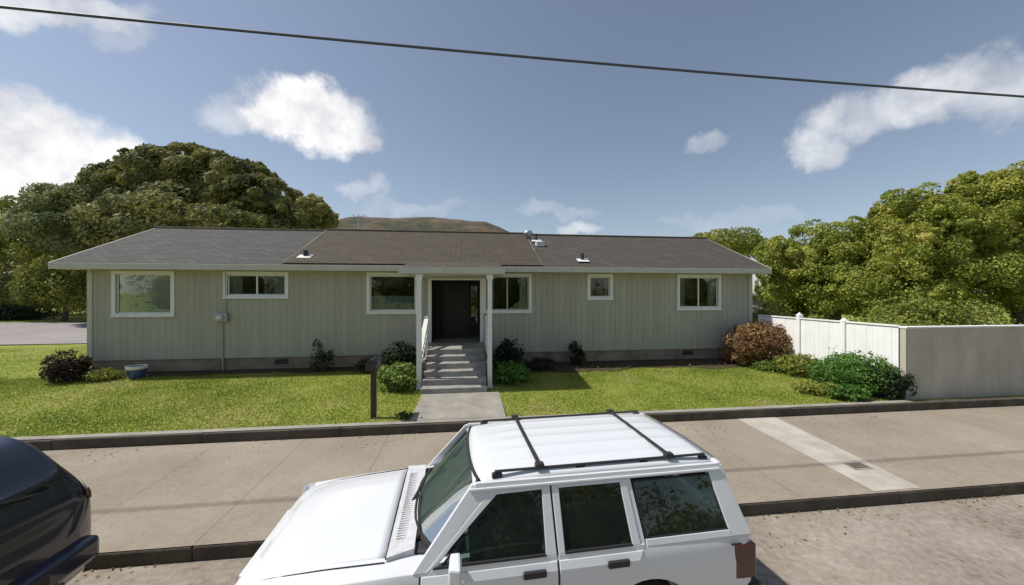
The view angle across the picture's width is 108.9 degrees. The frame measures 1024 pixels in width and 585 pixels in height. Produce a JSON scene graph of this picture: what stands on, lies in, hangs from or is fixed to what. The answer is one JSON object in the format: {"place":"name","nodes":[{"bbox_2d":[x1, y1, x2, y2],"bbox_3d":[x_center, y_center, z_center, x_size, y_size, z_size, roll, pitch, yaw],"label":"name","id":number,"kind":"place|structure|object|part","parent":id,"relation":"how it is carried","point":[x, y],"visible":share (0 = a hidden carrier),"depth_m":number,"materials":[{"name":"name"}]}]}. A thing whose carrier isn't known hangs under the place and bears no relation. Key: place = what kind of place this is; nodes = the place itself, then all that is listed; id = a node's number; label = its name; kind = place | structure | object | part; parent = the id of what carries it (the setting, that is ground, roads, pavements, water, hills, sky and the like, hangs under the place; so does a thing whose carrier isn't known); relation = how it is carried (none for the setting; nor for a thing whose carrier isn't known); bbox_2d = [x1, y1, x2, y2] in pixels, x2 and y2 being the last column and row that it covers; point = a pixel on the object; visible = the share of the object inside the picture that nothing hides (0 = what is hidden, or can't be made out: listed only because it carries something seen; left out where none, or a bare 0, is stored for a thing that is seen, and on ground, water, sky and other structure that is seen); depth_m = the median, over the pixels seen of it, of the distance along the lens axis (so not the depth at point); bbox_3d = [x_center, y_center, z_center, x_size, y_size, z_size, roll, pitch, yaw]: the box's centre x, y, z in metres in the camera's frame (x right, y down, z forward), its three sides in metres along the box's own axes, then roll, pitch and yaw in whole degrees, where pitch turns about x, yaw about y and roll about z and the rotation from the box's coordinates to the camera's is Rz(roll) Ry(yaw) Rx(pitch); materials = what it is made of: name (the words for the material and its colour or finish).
{"place":"outdoors","nodes":[
{"label":"outdoors","id":0,"kind":"place"},
{"bbox_2d":[0,322,86,344],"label":"side road","id":1,"kind":"structure","parent":0,"point":[45,333],"depth_m":21.54,"materials":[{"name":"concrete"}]},
{"bbox_2d":[324,217,507,231],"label":"hill","id":2,"kind":"structure","parent":0,"point":[428,223],"depth_m":361.24,"materials":[{"name":"green plant"}]},
{"bbox_2d":[411,392,505,419],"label":"path","id":3,"kind":"structure","parent":0,"point":[458,405],"depth_m":8.16,"materials":[{"name":"concrete"}]},
{"bbox_2d":[0,294,1023,436],"bbox_3d":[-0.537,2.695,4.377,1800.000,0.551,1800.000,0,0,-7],"label":"ground","id":4,"kind":"structure","parent":0,"point":[80,347],"depth_m":9.00,"materials":[{"name":"green plant"}]},
{"bbox_2d":[0,266,58,313],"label":"hedge bush","id":5,"kind":"object","parent":4,"relation":"on","point":[6,299],"visible":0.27,"depth_m":36.13,"materials":[{"name":"green plant"}]},
{"bbox_2d":[0,195,60,318],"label":"leafy tree","id":6,"kind":"object","parent":4,"relation":"on","point":[15,250],"visible":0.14,"depth_m":31.50,"materials":[{"name":"green plant"}]},
{"bbox_2d":[0,304,61,320],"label":"hedge bush","id":7,"kind":"object","parent":4,"relation":"on","point":[14,312],"visible":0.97,"depth_m":32.61,"materials":[{"name":"green plant"}]},
{"bbox_2d":[0,260,86,316],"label":"hedge bush","id":8,"kind":"object","parent":4,"relation":"on","point":[79,312],"visible":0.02,"depth_m":38.96,"materials":[{"name":"green plant"}]},
{"bbox_2d":[7,251,86,320],"bbox_3d":[-38.272,-0.567,31.506,8.159,6.595,5.680,0,0,-7],"label":"leafy tree","id":9,"kind":"object","parent":4,"relation":"on","point":[45,286],"visible":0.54,"depth_m":29.98,"materials":[{"name":"green plant"}]},
{"bbox_2d":[36,348,94,382],"bbox_3d":[-12.254,2.073,10.087,1.037,1.058,1.015,0,0,-7],"label":"shrub","id":10,"kind":"object","parent":4,"relation":"on","point":[67,369],"visible":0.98,"depth_m":9.95,"materials":[{"name":"purple plant"}]},
{"bbox_2d":[0,163,145,255],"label":"feathery tree","id":11,"kind":"object","parent":4,"relation":"on","point":[35,215],"visible":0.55,"depth_m":26.70,"materials":[{"name":"green plant"}]},
{"bbox_2d":[80,367,125,381],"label":"flower clump","id":12,"kind":"object","parent":4,"relation":"on","point":[105,373],"visible":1,"depth_m":10.15,"materials":[{"name":"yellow plant"}]},
{"bbox_2d":[125,364,148,378],"bbox_3d":[-10.750,2.272,10.478,0.480,0.365,0.480,0,0,-7],"label":"planter","id":13,"kind":"object","parent":4,"relation":"on","point":[136,371],"visible":1,"depth_m":10.35,"materials":[{"name":"blue ceramic"}]},
{"bbox_2d":[66,141,339,246],"bbox_3d":[-24.893,-5.071,30.859,17.958,15.602,16.297,0,0,42],"label":"leafy tree","id":14,"kind":"object","parent":4,"relation":"on","point":[196,185],"visible":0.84,"depth_m":27.49,"materials":[{"name":"green plant"}]},
{"bbox_2d":[73,365,416,376],"bbox_3d":[-7.718,2.410,11.166,10.000,0.052,0.573,0,0,-7],"label":"soil bed","id":15,"kind":"object","parent":4,"relation":"on","point":[209,372],"visible":0.58,"depth_m":11.19,"materials":[{"name":"brown soil"}]},
{"bbox_2d":[309,338,334,371],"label":"shrub","id":16,"kind":"object","parent":15,"relation":"on","point":[324,356],"visible":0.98,"depth_m":11.20,"materials":[{"name":"green plant"}]},
{"bbox_2d":[350,358,388,372],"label":"ground plant","id":17,"kind":"object","parent":4,"relation":"on","point":[362,362],"visible":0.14,"depth_m":11.17,"materials":[{"name":"green plant"}]},
{"bbox_2d":[365,356,380,418],"bbox_3d":[-2.848,1.985,7.535,0.212,1.370,0.512,0,0,-7],"label":"mailbox","id":18,"kind":"object","parent":4,"relation":"on","point":[373,365],"visible":0.86,"depth_m":7.50,"materials":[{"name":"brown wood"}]},
{"bbox_2d":[365,360,374,370],"bbox_3d":[-2.824,1.459,7.285,0.194,0.211,0.010,0,0,-7],"label":"door","id":19,"kind":"structure","parent":18,"relation":"in","point":[370,365],"depth_m":7.28,"materials":[{"name":"black metal"}]},
{"bbox_2d":[377,361,418,392],"bbox_3d":[-3.005,2.218,9.627,1.309,0.793,1.239,0,0,-7],"label":"shrub","id":20,"kind":"object","parent":4,"relation":"on","point":[398,377],"visible":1,"depth_m":9.34,"materials":[{"name":"green plant"}]},
{"bbox_2d":[380,340,416,367],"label":"shrub","id":21,"kind":"object","parent":4,"relation":"on","point":[399,354],"visible":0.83,"depth_m":10.98,"materials":[{"name":"green plant"}]},
{"bbox_2d":[393,411,413,419],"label":"grass tuft","id":22,"kind":"object","parent":4,"relation":"on","point":[402,415],"visible":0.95,"depth_m":7.52,"materials":[{"name":"green plant"}]},
{"bbox_2d":[48,214,771,393],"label":"house","id":23,"kind":"structure","parent":4,"relation":"on","point":[454,308],"depth_m":12.04,"materials":[{"name":"grey wood"}]},
{"bbox_2d":[109,271,174,316],"bbox_3d":[-11.070,0.042,11.014,1.730,1.384,0.163,0,0,-7],"label":"window","id":24,"kind":"structure","parent":23,"relation":"in","point":[125,300],"depth_m":11.05,"materials":[{"name":"clear glass"}]},
{"bbox_2d":[222,271,288,298],"bbox_3d":[-7.955,-0.229,11.438,1.914,0.842,0.244,0,0,-7],"label":"window","id":25,"kind":"structure","parent":23,"relation":"in","point":[282,278],"depth_m":11.41,"materials":[{"name":"white paint"}]},
{"bbox_2d":[366,272,416,313],"bbox_3d":[-3.878,0.024,11.939,1.669,1.347,0.244,0,0,-7],"label":"window","id":26,"kind":"structure","parent":23,"relation":"in","point":[374,304],"depth_m":11.93,"materials":[{"name":"white paint"}]},
{"bbox_2d":[444,282,467,336],"bbox_3d":[-2.062,0.635,13.467,0.850,2.010,0.115,0,0,-7],"label":"door","id":27,"kind":"structure","parent":23,"relation":"in","point":[455,293],"depth_m":13.47,"materials":[{"name":"black wood"}]},
{"bbox_2d":[482,273,531,313],"bbox_3d":[-0.164,0.030,12.395,1.698,1.339,0.244,0,0,-7],"label":"window","id":28,"kind":"structure","parent":23,"relation":"in","point":[525,279],"depth_m":12.39,"materials":[{"name":"white paint"}]},
{"bbox_2d":[587,274,613,299],"bbox_3d":[3.051,-0.193,12.789,0.963,0.914,0.244,0,0,-7],"label":"window","id":29,"kind":"structure","parent":23,"relation":"in","point":[608,278],"depth_m":12.74,"materials":[{"name":"white paint"}]},
{"bbox_2d":[677,274,721,310],"bbox_3d":[6.727,-0.004,13.241,1.736,1.291,0.244,0,0,-7],"label":"window","id":30,"kind":"structure","parent":23,"relation":"in","point":[680,277],"depth_m":13.24,"materials":[{"name":"white paint"}]},
{"bbox_2d":[492,360,530,385],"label":"shrub","id":31,"kind":"object","parent":4,"relation":"on","point":[510,371],"visible":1,"depth_m":9.95,"materials":[{"name":"green plant"}]},
{"bbox_2d":[21,396,1023,450],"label":"lawn kerb","id":32,"kind":"structure","parent":4,"relation":"on","point":[126,441],"depth_m":7.11,"materials":[{"name":"concrete"}]},
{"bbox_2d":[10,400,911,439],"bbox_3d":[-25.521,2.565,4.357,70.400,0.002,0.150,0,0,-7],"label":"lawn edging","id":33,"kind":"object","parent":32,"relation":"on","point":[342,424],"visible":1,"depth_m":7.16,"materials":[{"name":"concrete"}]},
{"bbox_2d":[83,480,1023,569],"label":"kerb","id":34,"kind":"structure","parent":4,"relation":"on","point":[104,560],"depth_m":4.87,"materials":[{"name":"concrete"}]},
{"bbox_2d":[496,358,756,372],"bbox_3d":[4.119,2.424,12.203,9.250,0.082,1.401,0,0,-7],"label":"soil bed","id":35,"kind":"object","parent":4,"relation":"on","point":[612,365],"visible":0.71,"depth_m":12.29,"materials":[{"name":"brown soil"}]},
{"bbox_2d":[492,338,524,373],"bbox_3d":[-0.134,1.971,11.396,1.093,1.172,1.026,0,0,-7],"label":"shrub","id":36,"kind":"object","parent":35,"relation":"on","point":[505,351],"visible":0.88,"depth_m":11.18,"materials":[{"name":"green plant"}]},
{"bbox_2d":[522,356,557,372],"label":"ground plant","id":37,"kind":"object","parent":35,"relation":"on","point":[537,363],"visible":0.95,"depth_m":11.47,"materials":[{"name":"red plant"}]},
{"bbox_2d":[568,341,585,365],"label":"shrub","id":38,"kind":"object","parent":35,"relation":"on","point":[579,357],"visible":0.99,"depth_m":12.14,"materials":[{"name":"green plant"}]},
{"bbox_2d":[717,319,792,368],"bbox_3d":[8.409,1.799,12.380,2.675,1.748,1.876,0,0,-7],"label":"shrub","id":39,"kind":"object","parent":35,"relation":"on","point":[759,342],"visible":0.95,"depth_m":12.00,"materials":[{"name":"red plant"}]},
{"bbox_2d":[687,226,767,257],"bbox_3d":[17.297,-1.315,30.017,6.542,8.089,6.259,0,0,-7],"label":"leafy tree","id":40,"kind":"object","parent":4,"relation":"on","point":[740,242],"visible":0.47,"depth_m":27.90,"materials":[{"name":"green plant"}]},
{"bbox_2d":[751,359,783,372],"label":"ground plant","id":41,"kind":"object","parent":4,"relation":"on","point":[767,366],"visible":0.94,"depth_m":11.52,"materials":[{"name":"green plant"}]},
{"bbox_2d":[752,299,833,323],"bbox_3d":[10.603,1.480,14.339,3.473,2.441,3.596,0,0,-7],"label":"hedge bush","id":42,"kind":"object","parent":4,"relation":"on","point":[759,311],"visible":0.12,"depth_m":14.26,"materials":[{"name":"green plant"}]},
{"bbox_2d":[772,353,818,377],"bbox_3d":[8.695,2.207,11.191,1.294,0.770,1.198,0,0,-7],"label":"shrub","id":43,"kind":"object","parent":4,"relation":"on","point":[793,364],"visible":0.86,"depth_m":10.99,"materials":[{"name":"yellow plant"}]},
{"bbox_2d":[752,293,849,321],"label":"bush","id":44,"kind":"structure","parent":4,"relation":"on","point":[755,301],"depth_m":19.49,"materials":[{"name":"green plant"}]},
{"bbox_2d":[790,380,837,394],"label":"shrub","id":45,"kind":"object","parent":4,"relation":"on","point":[810,386],"visible":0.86,"depth_m":9.27,"materials":[{"name":"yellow plant"}]},
{"bbox_2d":[758,312,900,385],"bbox_3d":[9.269,1.740,11.184,0.145,2.220,4.382,0,0,-7],"label":"board fence","id":46,"kind":"object","parent":4,"relation":"on","point":[817,338],"visible":0.48,"depth_m":10.45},
{"bbox_2d":[751,216,942,318],"bbox_3d":[15.888,-0.481,17.603,8.676,6.421,5.415,0,0,-7],"label":"bushy tree","id":47,"kind":"object","parent":4,"relation":"on","point":[798,268],"visible":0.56,"depth_m":16.80,"materials":[{"name":"green plant"}]},
{"bbox_2d":[825,383,872,401],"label":"shrub","id":48,"kind":"object","parent":4,"relation":"on","point":[851,392],"visible":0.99,"depth_m":8.73,"materials":[{"name":"green plant"}]},
{"bbox_2d":[805,350,914,395],"bbox_3d":[9.103,2.146,9.610,2.333,1.289,1.780,0,0,-7],"label":"shrub","id":49,"kind":"object","parent":4,"relation":"on","point":[841,368],"visible":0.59,"depth_m":9.29,"materials":[{"name":"green plant"}]},
{"bbox_2d":[864,366,917,399],"bbox_3d":[9.325,2.242,9.050,1.198,0.858,0.831,0,0,-7],"label":"shrub","id":50,"kind":"object","parent":4,"relation":"on","point":[903,384],"visible":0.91,"depth_m":8.81,"materials":[{"name":"green plant"}]},
{"bbox_2d":[813,177,1023,321],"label":"bushy tree","id":51,"kind":"object","parent":4,"relation":"on","point":[917,229],"visible":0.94,"depth_m":14.36,"materials":[{"name":"green plant"}]},
{"bbox_2d":[828,295,1023,353],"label":"hedge bush","id":52,"kind":"object","parent":4,"relation":"on","point":[939,313],"visible":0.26,"depth_m":10.43,"materials":[{"name":"green plant"}]},
{"bbox_2d":[898,325,1023,399],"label":"garden wall","id":53,"kind":"structure","parent":4,"relation":"on","point":[954,361],"depth_m":9.06,"materials":[{"name":"grey concrete"}]},
{"bbox_2d":[931,160,1023,324],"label":"bushy tree","id":54,"kind":"object","parent":4,"relation":"on","point":[1007,181],"visible":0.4,"depth_m":14.33,"materials":[{"name":"green plant"}]},
{"bbox_2d":[0,5,1023,97],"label":"overhead cable","id":55,"kind":"object","parent":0,"point":[418,47],"visible":1,"depth_m":5.86,"materials":[{"name":"black rubber"}]},
{"bbox_2d":[0,0,1023,293],"label":"sky","id":56,"kind":"structure","parent":0,"point":[511,144],"materials":[{"name":"blue"}]},
{"bbox_2d":[42,406,1023,552],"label":"sidewalk","id":57,"kind":"structure","parent":0,"point":[154,497],"depth_m":5.86,"materials":[{"name":"grey concrete"}]},
{"bbox_2d":[739,417,920,490],"bbox_3d":[5.433,2.763,6.586,0.907,0.035,2.892,0,0,-3],"label":"concrete strip","id":58,"kind":"object","parent":57,"relation":"on","point":[833,457],"visible":1,"depth_m":6.25,"materials":[{"name":"grey concrete"}]},
{"bbox_2d":[841,462,873,469],"bbox_3d":[5.517,2.768,5.844,0.340,0.013,0.220,0,0,-7],"label":"utility cover","id":59,"kind":"object","parent":58,"relation":"on","point":[857,465],"visible":1,"depth_m":5.84,"materials":[{"name":"concrete"}]},
{"bbox_2d":[66,494,1023,584],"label":"street","id":60,"kind":"structure","parent":0,"point":[949,542],"depth_m":4.17,"materials":[{"name":"grey asphalt"}]},
{"bbox_2d":[0,436,98,584],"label":"parked hatchback","id":61,"kind":"object","parent":60,"relation":"on","point":[47,537],"visible":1,"depth_m":3.16,"materials":[{"name":"blue paint"}]},
{"bbox_3d":[-4.176,1.551,2.772,0.304,0.460,1.269,0,0,-8],"label":"rear window","id":62,"kind":"part","parent":61,"relation":"part of","materials":[{"name":"black glass"}]},
{"bbox_2d":[235,409,760,584],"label":"parked suv","id":63,"kind":"object","parent":60,"relation":"on","point":[612,497],"visible":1,"depth_m":2.88,"materials":[{"name":"white paint"}]},
{"bbox_3d":[-0.159,2.003,2.670,0.975,1.010,0.237,0,0,-9],"label":"front door","id":64,"kind":"part","parent":63,"relation":"part of","materials":[{"name":"white paint"}]},
{"bbox_3d":[0.666,2.003,2.807,0.699,1.010,0.237,0,0,-9],"label":"rear door","id":65,"kind":"part","parent":63,"relation":"part of","materials":[{"name":"white paint"}]},
{"bbox_3d":[1.369,1.713,2.958,0.795,0.385,0.137,0,0,-9],"label":"rear side window","id":66,"kind":"part","parent":63,"relation":"part of","materials":[{"name":"black glass"}]},
{"bbox_2d":[74,359,1021,584],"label":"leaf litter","id":67,"kind":"object","parent":60,"relation":"on","point":[113,569],"visible":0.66,"depth_m":5.18,"materials":[{"name":"plant"}]}
]}

